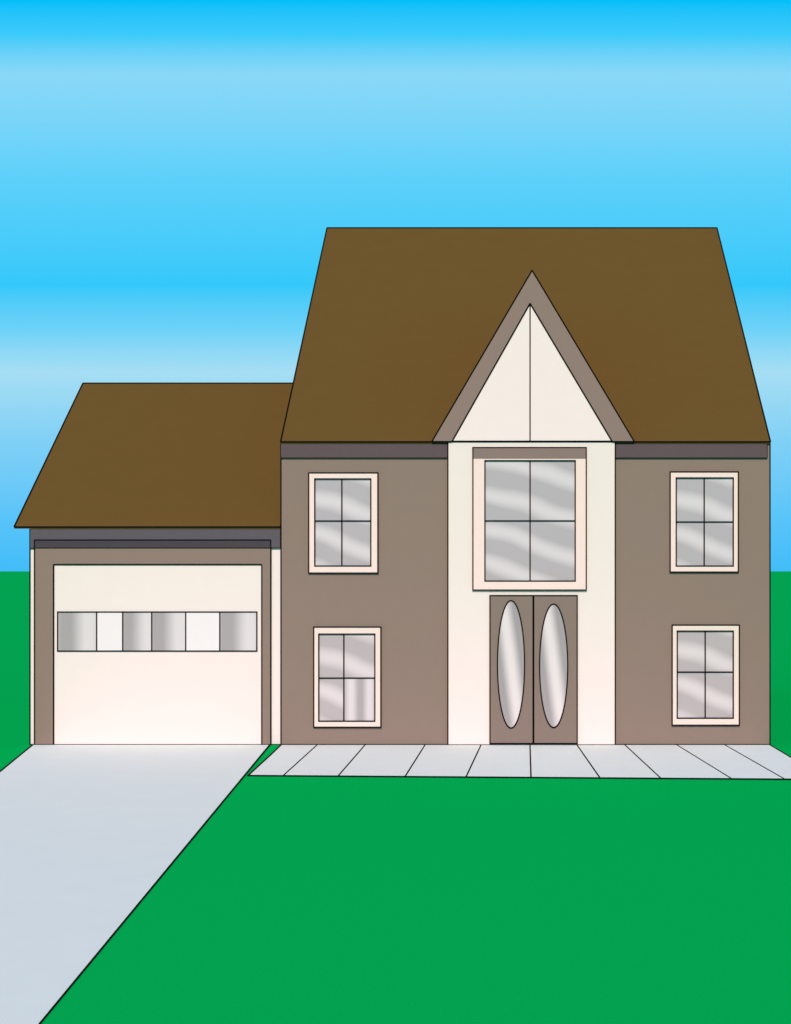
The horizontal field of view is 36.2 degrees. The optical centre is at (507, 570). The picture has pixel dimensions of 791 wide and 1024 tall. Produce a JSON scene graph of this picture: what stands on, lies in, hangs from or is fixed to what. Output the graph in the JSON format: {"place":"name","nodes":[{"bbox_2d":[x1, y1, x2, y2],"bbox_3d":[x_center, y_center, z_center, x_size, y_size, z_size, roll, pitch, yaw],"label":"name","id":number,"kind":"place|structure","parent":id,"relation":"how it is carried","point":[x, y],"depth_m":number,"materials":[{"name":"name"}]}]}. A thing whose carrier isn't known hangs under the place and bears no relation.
{"place":"outdoors","nodes":[
{"label":"outdoors","id":0,"kind":"place"},
{"bbox_2d":[0,744,269,1023],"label":"driveway","id":1,"kind":"structure","parent":0,"point":[95,840],"depth_m":12.93,"materials":[{"name":"concrete"}]},
{"bbox_2d":[0,571,790,1023],"bbox_3d":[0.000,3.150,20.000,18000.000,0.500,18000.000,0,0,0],"label":"ground","id":2,"kind":"structure","parent":0,"point":[432,901],"depth_m":10.47,"materials":[{"name":"green plant"}]},
{"bbox_2d":[13,227,770,744],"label":"house","id":3,"kind":"structure","parent":2,"relation":"on","point":[479,485],"depth_m":20.00,"materials":[{"name":"brown paint"}]},
{"bbox_2d":[54,565,260,744],"bbox_3d":[-5.833,1.400,19.992,3.467,3.016,0.023,0,0,0],"label":"garage door","id":4,"kind":"structure","parent":3,"relation":"in","point":[144,654],"depth_m":19.99,"materials":[{"name":"beige paint"}]},
{"bbox_2d":[308,472,378,573],"bbox_3d":[-2.742,-0.800,19.986,1.171,1.688,0.029,0,0,0],"label":"window","id":5,"kind":"structure","parent":3,"relation":"in","point":[343,507],"depth_m":19.99,"materials":[{"name":"grey glass"}]},
{"bbox_2d":[313,626,381,727],"bbox_3d":[-2.675,1.767,19.986,1.138,1.688,0.029,0,0,0],"label":"window","id":6,"kind":"structure","parent":3,"relation":"in","point":[347,660],"depth_m":19.99,"materials":[{"name":"grey glass"}]},
{"bbox_2d":[489,595,533,743],"bbox_3d":[0.058,1.638,19.944,0.738,2.479,0.032,0,0,0],"label":"door","id":7,"kind":"structure","parent":3,"relation":"in","point":[511,617],"depth_m":19.93,"materials":[{"name":"brown paint"}]},
{"bbox_2d":[472,447,586,590],"bbox_3d":[0.358,-0.867,19.946,1.904,2.388,0.029,0,0,0],"label":"window","id":8,"kind":"structure","parent":3,"relation":"in","point":[529,504],"depth_m":19.95,"materials":[{"name":"grey glass"}]},
{"bbox_2d":[533,595,577,743],"bbox_3d":[0.788,1.638,19.944,0.744,2.479,0.032,0,0,0],"label":"door","id":9,"kind":"structure","parent":3,"relation":"in","point":[555,616],"depth_m":19.94,"materials":[{"name":"brown paint"}]},
{"bbox_2d":[670,471,738,572],"bbox_3d":[3.267,-0.817,19.986,1.154,1.688,0.029,0,0,0],"label":"window","id":10,"kind":"structure","parent":3,"relation":"in","point":[704,505],"depth_m":19.99,"materials":[{"name":"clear glass"}]},
{"bbox_2d":[672,624,739,725],"bbox_3d":[3.292,1.733,19.986,1.138,1.688,0.029,0,0,0],"label":"window","id":11,"kind":"structure","parent":3,"relation":"in","point":[705,657],"depth_m":19.99,"materials":[{"name":"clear glass"}]},
{"bbox_2d":[0,0,790,570],"label":"sky","id":12,"kind":"structure","parent":0,"point":[174,174],"materials":[{"name":"blue"}]},
{"bbox_2d":[247,745,790,779],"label":"path","id":13,"kind":"structure","parent":0,"point":[733,762],"depth_m":18.14,"materials":[{"name":"concrete"}]}
]}

